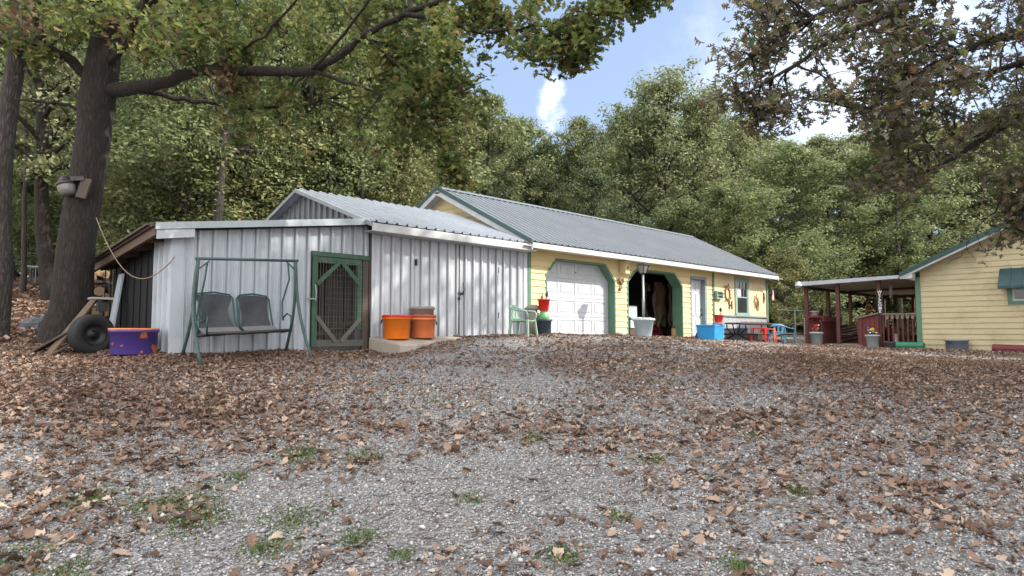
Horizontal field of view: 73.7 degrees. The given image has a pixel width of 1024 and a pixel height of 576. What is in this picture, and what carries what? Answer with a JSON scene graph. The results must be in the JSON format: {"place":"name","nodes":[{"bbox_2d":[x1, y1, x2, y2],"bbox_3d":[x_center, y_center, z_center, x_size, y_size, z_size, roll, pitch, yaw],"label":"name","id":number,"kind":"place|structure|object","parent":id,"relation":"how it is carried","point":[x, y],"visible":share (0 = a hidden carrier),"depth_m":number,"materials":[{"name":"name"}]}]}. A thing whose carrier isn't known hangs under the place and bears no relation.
{"place":"outdoors","nodes":[
{"label":"outdoors","id":0,"kind":"place"},
{"bbox_2d":[0,321,1023,575],"bbox_3d":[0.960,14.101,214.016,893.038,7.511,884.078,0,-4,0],"label":"ground","id":1,"kind":"structure","parent":0,"point":[514,377],"depth_m":5.21,"materials":[{"name":"grey gravel"}]},
{"bbox_2d":[20,315,43,328],"bbox_3d":[-8.829,0.754,12.780,0.526,0.493,0.490,0,-4,2],"label":"tarp","id":2,"kind":"object","parent":1,"relation":"on","point":[33,322],"visible":0.35,"depth_m":12.59,"materials":[{"name":"grey plastic"}]},
{"bbox_2d":[12,122,62,233],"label":"woodland tree","id":3,"kind":"object","parent":1,"relation":"on","point":[16,203],"visible":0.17,"depth_m":21.73,"materials":[{"name":"green plant"}]},
{"bbox_2d":[12,146,65,280],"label":"understory tree","id":4,"kind":"object","parent":1,"relation":"on","point":[19,189],"visible":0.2,"depth_m":23.90,"materials":[{"name":"green plant"}]},
{"bbox_2d":[1,33,80,277],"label":"tall trunk tree","id":5,"kind":"object","parent":1,"relation":"on","point":[31,270],"visible":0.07,"depth_m":29.67,"materials":[{"name":"green plant"}]},
{"bbox_2d":[0,0,85,292],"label":"tall trunk tree","id":6,"kind":"object","parent":1,"relation":"on","point":[23,283],"visible":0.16,"depth_m":19.20,"materials":[{"name":"green plant"}]},
{"bbox_2d":[0,0,92,336],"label":"slim oak tree","id":7,"kind":"object","parent":1,"relation":"on","point":[12,82],"visible":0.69,"depth_m":11.30,"materials":[{"name":"brown plant"}]},
{"bbox_2d":[12,106,110,260],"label":"understory tree","id":8,"kind":"object","parent":1,"relation":"on","point":[31,194],"visible":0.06,"depth_m":25.28,"materials":[{"name":"green plant"}]},
{"bbox_2d":[0,0,131,300],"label":"tall trunk tree","id":9,"kind":"object","parent":1,"relation":"on","point":[42,133],"visible":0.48,"depth_m":17.24,"materials":[{"name":"green plant"}]},
{"bbox_2d":[46,300,97,352],"bbox_3d":[-6.581,0.561,10.229,0.160,0.883,0.692,-2,-4,27],"label":"plank","id":10,"kind":"object","parent":1,"relation":"on","point":[85,310],"visible":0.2,"depth_m":10.20,"materials":[{"name":"brown wood"}]},
{"bbox_2d":[13,133,140,254],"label":"understory tree","id":11,"kind":"object","parent":1,"relation":"on","point":[55,226],"visible":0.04,"depth_m":24.43,"materials":[{"name":"green plant"}]},
{"bbox_2d":[67,314,113,353],"bbox_3d":[-6.304,0.700,10.241,0.238,0.612,0.612,-2,-5,30],"label":"tyre","id":12,"kind":"object","parent":1,"relation":"on","point":[89,333],"visible":0.93,"depth_m":10.16,"materials":[{"name":"rubber"}]},
{"bbox_2d":[0,0,187,259],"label":"understory tree","id":13,"kind":"object","parent":1,"relation":"on","point":[123,104],"visible":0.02,"depth_m":30.23,"materials":[{"name":"green plant"}]},
{"bbox_2d":[88,297,113,315],"bbox_3d":[-6.265,0.556,10.378,0.300,0.822,0.240,4,-5,-45],"label":"jack stand","id":14,"kind":"object","parent":1,"relation":"on","point":[101,306],"visible":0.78,"depth_m":10.37,"materials":[{"name":"black metal"}]},
{"bbox_2d":[92,280,111,317],"bbox_3d":[-7.994,0.363,13.206,0.570,0.991,0.620,2,-4,-25],"label":"firewood rack","id":15,"kind":"object","parent":1,"relation":"on","point":[98,282],"visible":0.19,"depth_m":13.12,"materials":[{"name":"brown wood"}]},
{"bbox_2d":[57,20,176,277],"bbox_3d":[-16.540,-5.591,29.421,5.295,11.393,5.804,4,-5,-42],"label":"tall trunk tree","id":16,"kind":"object","parent":1,"relation":"on","point":[118,99],"visible":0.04,"depth_m":29.07,"materials":[{"name":"green plant"}]},
{"bbox_2d":[57,148,182,280],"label":"understory tree","id":17,"kind":"object","parent":1,"relation":"on","point":[117,235],"visible":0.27,"depth_m":19.65,"materials":[{"name":"green plant"}]},
{"bbox_2d":[29,116,213,249],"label":"understory tree","id":18,"kind":"object","parent":1,"relation":"on","point":[115,139],"visible":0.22,"depth_m":20.17,"materials":[{"name":"green plant"}]},
{"bbox_2d":[108,328,159,354],"bbox_3d":[-5.545,0.783,10.013,0.677,0.384,0.677,4,-5,-45],"label":"tub","id":19,"kind":"object","parent":1,"relation":"on","point":[133,341],"visible":0.99,"depth_m":9.76,"materials":[{"name":"purple paint"}]},
{"bbox_2d":[74,0,211,217],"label":"tall trunk tree","id":20,"kind":"object","parent":1,"relation":"on","point":[139,68],"visible":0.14,"depth_m":22.59,"materials":[{"name":"green plant"}]},
{"bbox_2d":[35,89,286,255],"bbox_3d":[-9.223,-2.148,18.703,6.034,5.984,6.289,-2,-4,23],"label":"understory tree","id":21,"kind":"object","parent":1,"relation":"on","point":[151,142],"visible":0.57,"depth_m":18.05,"materials":[{"name":"green plant"}]},
{"bbox_2d":[123,0,225,219],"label":"tall trunk tree","id":22,"kind":"object","parent":1,"relation":"on","point":[179,87],"visible":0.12,"depth_m":20.19,"materials":[{"name":"green plant"}]},
{"bbox_2d":[147,0,290,220],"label":"tall trunk tree","id":23,"kind":"object","parent":1,"relation":"on","point":[207,145],"visible":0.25,"depth_m":17.83,"materials":[{"name":"green plant"}]},
{"bbox_2d":[124,106,334,234],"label":"understory tree","id":24,"kind":"object","parent":1,"relation":"on","point":[233,148],"visible":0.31,"depth_m":19.29,"materials":[{"name":"green plant"}]},
{"bbox_2d":[95,218,374,353],"bbox_3d":[-5.191,0.076,12.498,3.887,2.743,3.740,4,-5,-45],"label":"lean to shed","id":25,"kind":"object","parent":1,"relation":"on","point":[161,300],"visible":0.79,"depth_m":11.33,"materials":[{"name":"metal"}]},
{"bbox_2d":[162,3,312,220],"bbox_3d":[-9.750,-4.807,24.775,5.495,10.954,5.903,3,-5,-41],"label":"woodland tree","id":26,"kind":"object","parent":1,"relation":"on","point":[187,94],"visible":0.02,"depth_m":23.80,"materials":[{"name":"green plant"}]},
{"bbox_2d":[135,0,353,220],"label":"understory tree","id":27,"kind":"object","parent":1,"relation":"on","point":[200,198],"depth_m":27.43,"materials":[{"name":"green plant"}]},
{"bbox_2d":[181,257,311,365],"bbox_3d":[-4.007,0.346,10.407,1.745,1.688,0.842,4,-5,-45],"label":"porch swing","id":28,"kind":"object","parent":1,"relation":"on","point":[215,320],"visible":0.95,"depth_m":10.46,"materials":[{"name":"dark green metal"},{"name":"dark bronze metal"},{"name":"grey fabric"}]},
{"bbox_2d":[169,126,344,220],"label":"understory tree","id":29,"kind":"object","parent":1,"relation":"on","point":[278,160],"visible":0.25,"depth_m":19.76,"materials":[{"name":"green plant"}]},
{"bbox_2d":[234,0,319,211],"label":"tall trunk tree","id":30,"kind":"object","parent":1,"relation":"on","point":[276,42],"visible":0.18,"depth_m":20.84,"materials":[{"name":"green plant"}]},
{"bbox_2d":[238,21,383,219],"bbox_3d":[-6.944,-4.240,22.973,5.196,10.359,5.583,4,-5,-42],"label":"woodland tree","id":31,"kind":"object","parent":1,"relation":"on","point":[305,95],"visible":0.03,"depth_m":22.45,"materials":[{"name":"green plant"}]},
{"bbox_2d":[269,0,379,192],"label":"tall trunk tree","id":32,"kind":"object","parent":1,"relation":"on","point":[332,29],"visible":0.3,"depth_m":21.21,"materials":[{"name":"green plant"}]},
{"bbox_2d":[235,114,419,209],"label":"understory tree","id":33,"kind":"object","parent":1,"relation":"on","point":[363,164],"visible":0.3,"depth_m":20.97,"materials":[{"name":"green plant"}]},
{"bbox_2d":[0,0,673,343],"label":"oak tree","id":34,"kind":"object","parent":1,"relation":"on","point":[572,41],"visible":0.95,"depth_m":10.93,"materials":[{"name":"green plant"}]},
{"bbox_2d":[55,176,92,198],"bbox_3d":[-7.122,-1.632,11.086,0.535,0.380,0.290,0,-4,0],"label":"security light","id":35,"kind":"object","parent":34,"relation":"attached to","point":[65,186],"visible":1,"depth_m":11.06,"materials":[{"name":"grey metal"}]},
{"bbox_2d":[210,0,476,219],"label":"understory tree","id":36,"kind":"object","parent":1,"relation":"on","point":[391,15],"visible":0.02,"depth_m":29.16,"materials":[{"name":"green plant"}]},
{"bbox_2d":[306,42,418,205],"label":"woodland tree","id":37,"kind":"object","parent":1,"relation":"on","point":[380,152],"visible":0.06,"depth_m":23.76,"materials":[{"name":"green plant"}]},
{"bbox_2d":[326,1,403,199],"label":"tall trunk tree","id":38,"kind":"object","parent":1,"relation":"on","point":[361,191],"visible":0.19,"depth_m":21.79,"materials":[{"name":"green plant"}]},
{"bbox_2d":[334,83,450,204],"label":"woodland tree","id":39,"kind":"object","parent":1,"relation":"on","point":[416,151],"visible":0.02,"depth_m":26.13,"materials":[{"name":"green plant"}]},
{"bbox_2d":[265,188,537,339],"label":"metal shed","id":40,"kind":"structure","parent":1,"relation":"on","point":[464,276],"depth_m":14.08,"materials":[{"name":"grey metal"}]},
{"bbox_2d":[414,239,459,335],"bbox_3d":[-1.497,0.024,13.778,1.135,1.922,0.059,4,-5,-45],"label":"door","id":41,"kind":"structure","parent":40,"relation":"in","point":[437,264],"depth_m":13.82,"materials":[{"name":"metal"}]},
{"bbox_2d":[459,245,498,335],"bbox_3d":[-0.692,0.078,14.579,0.059,1.922,1.134,-4,-5,45],"label":"door","id":42,"kind":"structure","parent":40,"relation":"in","point":[479,269],"depth_m":14.57,"materials":[{"name":"metal"}]},
{"bbox_2d":[285,5,538,201],"bbox_3d":[-4.925,-5.611,29.584,12.214,14.390,11.719,3,-5,-35],"label":"understory tree","id":43,"kind":"object","parent":1,"relation":"on","point":[479,182],"visible":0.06,"depth_m":28.77,"materials":[{"name":"green plant"}]},
{"bbox_2d":[0,339,827,575],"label":"grass","id":44,"kind":"structure","parent":1,"relation":"on","point":[736,565],"depth_m":4.57,"materials":[{"name":"green plant"}]},
{"bbox_2d":[369,336,460,353],"bbox_3d":[-1.539,1.195,12.876,1.075,0.562,2.045,-4,-5,45],"label":"concrete step","id":45,"kind":"object","parent":1,"relation":"on","point":[385,346],"visible":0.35,"depth_m":12.29,"materials":[{"name":"beige concrete"}]},
{"bbox_2d":[380,317,412,338],"bbox_3d":[-2.120,0.732,12.555,0.568,0.415,0.544,4,-5,-45],"label":"tub","id":46,"kind":"object","parent":45,"relation":"on","point":[396,327],"visible":0.91,"depth_m":12.35,"materials":[{"name":"orange plastic"}]},
{"bbox_2d":[410,317,436,337],"bbox_3d":[-1.705,0.761,13.026,0.514,0.392,0.537,-4,-5,45],"label":"tub","id":47,"kind":"object","parent":45,"relation":"on","point":[422,327],"visible":0.84,"depth_m":12.82,"materials":[{"name":"orange plastic"}]},
{"bbox_2d":[412,315,435,317],"bbox_3d":[-1.705,0.695,13.030,0.516,0.364,0.516,4,-5,-45],"label":"tub","id":48,"kind":"object","parent":47,"relation":"in","point":[434,316],"visible":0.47,"depth_m":12.81,"materials":[{"name":"orange plastic"}]},
{"bbox_2d":[409,306,434,314],"bbox_3d":[-1.719,0.578,13.052,0.495,0.440,0.495,4,-5,-45],"label":"tub","id":49,"kind":"object","parent":48,"relation":"in","point":[421,310],"visible":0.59,"depth_m":12.86,"materials":[{"name":"beige plastic"}]},
{"bbox_2d":[336,129,494,206],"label":"understory tree","id":50,"kind":"object","parent":1,"relation":"on","point":[415,177],"visible":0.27,"depth_m":23.39,"materials":[{"name":"green plant"}]},
{"bbox_2d":[383,89,492,204],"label":"woodland tree","id":51,"kind":"object","parent":1,"relation":"on","point":[475,131],"visible":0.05,"depth_m":30.15,"materials":[{"name":"green plant"}]},
{"bbox_2d":[13,203,932,330],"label":"undergrowth","id":52,"kind":"object","parent":1,"relation":"on","point":[890,309],"visible":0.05,"depth_m":37.38,"materials":[{"name":"green plant"}]},
{"bbox_2d":[456,94,555,202],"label":"woodland tree","id":53,"kind":"object","parent":1,"relation":"on","point":[511,194],"visible":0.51,"depth_m":33.00,"materials":[{"name":"green plant"}]},
{"bbox_2d":[0,276,1023,575],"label":"fallen leaves","id":54,"kind":"object","parent":1,"relation":"on","point":[32,304],"depth_m":7.19,"materials":[{"name":"brown plant"}]},
{"bbox_2d":[472,144,559,209],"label":"woodland tree","id":55,"kind":"object","parent":1,"relation":"on","point":[511,160],"visible":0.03,"depth_m":43.65,"materials":[{"name":"green plant"}]},
{"bbox_2d":[508,305,537,336],"bbox_3d":[0.227,0.701,14.636,0.517,0.691,0.536,-2,-4,25],"label":"plastic chair","id":56,"kind":"object","parent":1,"relation":"on","point":[513,308],"visible":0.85,"depth_m":14.66,"materials":[{"name":"green plastic"}]},
{"bbox_2d":[475,117,580,209],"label":"woodland tree","id":57,"kind":"object","parent":1,"relation":"on","point":[542,147],"visible":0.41,"depth_m":37.05,"materials":[{"name":"green plant"}]},
{"bbox_2d":[526,305,538,333],"bbox_3d":[0.480,0.730,15.502,0.340,0.710,0.340,4,-5,-45],"label":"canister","id":58,"kind":"object","parent":1,"relation":"on","point":[531,315],"visible":0.63,"depth_m":15.38,"materials":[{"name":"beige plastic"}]},
{"bbox_2d":[536,319,551,335],"bbox_3d":[0.721,0.885,15.350,0.374,0.369,0.374,4,-5,-45],"label":"planter","id":59,"kind":"object","parent":1,"relation":"on","point":[544,326],"visible":0.82,"depth_m":15.21,"materials":[{"name":"black plastic"}]},
{"bbox_2d":[501,144,638,216],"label":"rounded tree","id":60,"kind":"object","parent":1,"relation":"on","point":[565,173],"visible":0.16,"depth_m":38.98,"materials":[{"name":"green plant"}]},
{"bbox_2d":[531,115,633,219],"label":"woodland tree","id":61,"kind":"object","parent":1,"relation":"on","point":[581,132],"visible":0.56,"depth_m":35.33,"materials":[{"name":"green plant"}]},
{"bbox_2d":[553,167,637,222],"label":"dark tree","id":62,"kind":"object","parent":1,"relation":"on","point":[595,178],"visible":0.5,"depth_m":32.14,"materials":[{"name":"green plant"}]},
{"bbox_2d":[416,186,780,339],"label":"yellow garage","id":63,"kind":"structure","parent":1,"relation":"on","point":[573,266],"depth_m":18.81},
{"bbox_2d":[547,261,607,334],"bbox_3d":[1.602,0.278,17.217,2.939,1.982,0.070,4,-5,-45],"label":"garage door","id":64,"kind":"structure","parent":63,"relation":"in","point":[577,293],"depth_m":17.26,"materials":[{"name":"white paint"}]},
{"bbox_2d":[692,279,701,335],"bbox_3d":[5.661,0.686,21.105,0.105,1.896,0.800,-4,-5,45],"label":"entry door","id":65,"kind":"structure","parent":63,"relation":"in","point":[696,284],"depth_m":21.17,"materials":[{"name":"white paint"}]},
{"bbox_2d":[734,277,750,316],"bbox_3d":[7.767,0.308,23.054,1.031,1.305,0.090,4,-5,-45],"label":"window frame","id":66,"kind":"structure","parent":63,"relation":"in","point":[741,285],"depth_m":23.08,"materials":[{"name":"green paint"}]},
{"bbox_2d":[589,102,672,227],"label":"woodland tree","id":67,"kind":"object","parent":1,"relation":"on","point":[628,171],"visible":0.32,"depth_m":38.16,"materials":[{"name":"green plant"}]},
{"bbox_2d":[629,306,645,334],"bbox_3d":[3.470,0.952,19.519,0.874,0.909,0.460,4,-5,-45],"label":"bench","id":68,"kind":"object","parent":1,"relation":"on","point":[632,311],"visible":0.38,"depth_m":19.69,"materials":[{"name":"white paint"}]},
{"bbox_2d":[586,119,695,231],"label":"woodland tree","id":69,"kind":"object","parent":1,"relation":"on","point":[638,194],"visible":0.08,"depth_m":44.75,"materials":[{"name":"green plant"}]},
{"bbox_2d":[632,318,654,336],"bbox_3d":[3.326,0.998,17.244,0.578,0.466,0.578,4,-5,-45],"label":"planter","id":70,"kind":"object","parent":1,"relation":"on","point":[643,326],"visible":0.88,"depth_m":17.05,"materials":[{"name":"plastic"}]},
{"bbox_2d":[636,263,648,317],"bbox_3d":[3.326,0.101,17.305,0.260,1.472,0.260,-4,-5,45],"label":"lamp post","id":71,"kind":"object","parent":70,"relation":"on","point":[642,268],"visible":0.93,"depth_m":17.28,"materials":[{"name":"grey metal"}]},
{"bbox_2d":[588,58,748,237],"bbox_3d":[7.717,-4.608,35.535,7.398,13.990,7.823,0,-4,-4],"label":"airy oak tree","id":72,"kind":"object","parent":1,"relation":"on","point":[657,94],"visible":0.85,"depth_m":35.30,"materials":[{"name":"green plant"}]},
{"bbox_2d":[622,197,742,248],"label":"rounded tree","id":73,"kind":"object","parent":1,"relation":"on","point":[665,212],"visible":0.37,"depth_m":31.03,"materials":[{"name":"green plant"}]},
{"bbox_2d":[643,119,748,230],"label":"woodland tree","id":74,"kind":"object","parent":1,"relation":"on","point":[682,167],"visible":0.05,"depth_m":45.46,"materials":[{"name":"green plant"}]},
{"bbox_2d":[643,77,769,243],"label":"airy oak tree","id":75,"kind":"object","parent":1,"relation":"on","point":[710,134],"visible":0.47,"depth_m":36.44,"materials":[{"name":"green plant"}]},
{"bbox_2d":[696,325,724,339],"bbox_3d":[5.664,1.277,19.476,0.595,0.458,0.595,4,-5,-45],"label":"storage bin","id":76,"kind":"object","parent":1,"relation":"on","point":[712,332],"visible":0.78,"depth_m":19.28,"materials":[{"name":"blue plastic"}]},
{"bbox_2d":[724,328,748,339],"bbox_3d":[7.025,1.445,21.417,0.820,0.370,0.460,4,-5,-45],"label":"picnic table","id":77,"kind":"object","parent":1,"relation":"on","point":[737,337],"visible":0.6,"depth_m":21.18,"materials":[{"name":"black plastic"}]},
{"bbox_2d":[680,175,799,295],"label":"rounded tree","id":78,"kind":"object","parent":1,"relation":"on","point":[727,194],"visible":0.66,"depth_m":29.78,"materials":[{"name":"green plant"}]},
{"bbox_2d":[688,114,809,259],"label":"woodland tree","id":79,"kind":"object","parent":1,"relation":"on","point":[749,145],"visible":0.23,"depth_m":39.17,"materials":[{"name":"green plant"}]},
{"bbox_2d":[695,131,808,253],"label":"woodland tree","id":80,"kind":"object","parent":1,"relation":"on","point":[774,182],"visible":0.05,"depth_m":42.99,"materials":[{"name":"green plant"}]},
{"bbox_2d":[724,322,798,341],"bbox_3d":[7.469,1.395,20.980,3.208,0.629,1.450,4,-5,-45],"label":"picnic table","id":81,"kind":"object","parent":1,"relation":"on","point":[739,324],"visible":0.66,"depth_m":20.30,"materials":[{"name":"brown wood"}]},
{"bbox_2d":[712,137,862,249],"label":"rounded tree","id":82,"kind":"object","parent":1,"relation":"on","point":[816,193],"visible":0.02,"depth_m":45.55,"materials":[{"name":"green plant"}]},
{"bbox_2d":[756,245,825,328],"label":"understory tree","id":83,"kind":"object","parent":1,"relation":"on","point":[785,272],"visible":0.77,"depth_m":28.40,"materials":[{"name":"green plant"}]},
{"bbox_2d":[732,140,878,332],"bbox_3d":[13.932,-2.382,33.337,6.123,9.880,5.700,2,-5,-31],"label":"woodland tree","id":84,"kind":"object","parent":1,"relation":"on","point":[789,155],"visible":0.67,"depth_m":32.82,"materials":[{"name":"green plant"}]},
{"bbox_2d":[758,224,863,324],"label":"understory tree","id":85,"kind":"object","parent":1,"relation":"on","point":[809,242],"visible":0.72,"depth_m":29.24,"materials":[{"name":"green plant"}]},
{"bbox_2d":[809,325,823,343],"bbox_3d":[9.742,1.506,21.842,0.423,0.677,0.423,4,-5,-45],"label":"flower pot","id":86,"kind":"object","parent":1,"relation":"on","point":[816,336],"visible":0.88,"depth_m":21.70,"materials":[{"name":"grey plastic"}]},
{"bbox_2d":[745,213,889,324],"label":"understory tree","id":87,"kind":"object","parent":1,"relation":"on","point":[846,239],"visible":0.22,"depth_m":32.67,"materials":[{"name":"green plant"}]},
{"bbox_2d":[757,133,880,315],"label":"woodland tree","id":88,"kind":"object","parent":1,"relation":"on","point":[830,147],"visible":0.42,"depth_m":35.28,"materials":[{"name":"green plant"}]},
{"bbox_2d":[795,275,916,346],"bbox_3d":[13.634,1.065,24.456,9.150,2.393,3.547,4,-5,-45],"label":"covered porch","id":89,"kind":"object","parent":1,"relation":"on","point":[830,327],"visible":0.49,"depth_m":22.64,"materials":[{"name":"brown wood"}]},
{"bbox_2d":[694,0,1023,265],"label":"bronze oak tree","id":90,"kind":"object","parent":1,"relation":"on","point":[911,76],"visible":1,"depth_m":8.77,"materials":[{"name":"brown plant"}]},
{"bbox_2d":[805,128,921,315],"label":"airy oak tree","id":91,"kind":"object","parent":1,"relation":"on","point":[867,263],"visible":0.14,"depth_m":37.85,"materials":[{"name":"green plant"}]},
{"bbox_2d":[865,327,879,346],"bbox_3d":[11.037,1.530,20.897,0.426,0.658,0.426,4,-5,-45],"label":"flower pot","id":92,"kind":"object","parent":1,"relation":"on","point":[872,339],"visible":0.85,"depth_m":20.75,"materials":[{"name":"grey plastic"}]},
{"bbox_2d":[824,213,937,324],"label":"understory tree","id":93,"kind":"object","parent":1,"relation":"on","point":[877,258],"visible":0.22,"depth_m":36.13,"materials":[{"name":"green plant"}]},
{"bbox_2d":[839,125,975,326],"bbox_3d":[19.142,-2.784,33.837,6.058,10.979,6.508,0,-4,6],"label":"woodland tree","id":94,"kind":"object","parent":1,"relation":"on","point":[914,211],"visible":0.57,"depth_m":33.52,"materials":[{"name":"green plant"}]},
{"bbox_2d":[818,151,998,326],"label":"rounded tree","id":95,"kind":"object","parent":1,"relation":"on","point":[960,222],"visible":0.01,"depth_m":43.14,"materials":[{"name":"green plant"}]},
{"bbox_2d":[895,342,924,347],"bbox_3d":[11.852,1.726,20.322,0.738,0.249,0.240,-4,-5,45],"label":"parking bumper","id":96,"kind":"object","parent":1,"relation":"on","point":[910,344],"visible":0.64,"depth_m":20.23,"materials":[{"name":"green paint"}]},
{"bbox_2d":[869,111,1001,262],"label":"airy oak tree","id":97,"kind":"object","parent":1,"relation":"on","point":[966,233],"visible":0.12,"depth_m":36.48,"materials":[{"name":"green plant"}]},
{"bbox_2d":[944,339,968,349],"bbox_3d":[12.691,1.638,19.473,0.607,0.334,0.631,-4,-5,45],"label":"tub","id":98,"kind":"object","parent":1,"relation":"on","point":[958,344],"visible":0.77,"depth_m":19.26,"materials":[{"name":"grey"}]},
{"bbox_2d":[899,216,1023,350],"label":"yellow house","id":99,"kind":"structure","parent":1,"relation":"on","point":[965,296],"depth_m":19.51,"materials":[{"name":"yellow wood"}]},
{"bbox_2d":[1007,288,1023,304],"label":"window frame","id":100,"kind":"structure","parent":99,"relation":"in","point":[1015,296],"depth_m":18.82,"materials":[{"name":"green paint"}]},
{"bbox_2d":[904,119,1023,246],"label":"woodland tree","id":101,"kind":"object","parent":1,"relation":"on","point":[1008,161],"visible":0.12,"depth_m":40.13,"materials":[{"name":"green plant"}]},
{"bbox_2d":[924,152,1022,231],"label":"woodland tree","id":102,"kind":"object","parent":1,"relation":"on","point":[960,181],"visible":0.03,"depth_m":46.39,"materials":[{"name":"green plant"}]},
{"bbox_2d":[939,103,1023,232],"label":"woodland tree","id":103,"kind":"object","parent":1,"relation":"on","point":[1014,157],"visible":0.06,"depth_m":42.34,"materials":[{"name":"green plant"}]},
{"bbox_2d":[992,344,1023,351],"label":"parking bumper","id":104,"kind":"object","parent":1,"relation":"on","point":[1002,347],"visible":0.72,"depth_m":18.54,"materials":[{"name":"red paint"}]},
{"bbox_2d":[20,0,1023,276],"label":"sky","id":105,"kind":"structure","parent":0,"point":[668,38],"materials":[{"name":"blue"}]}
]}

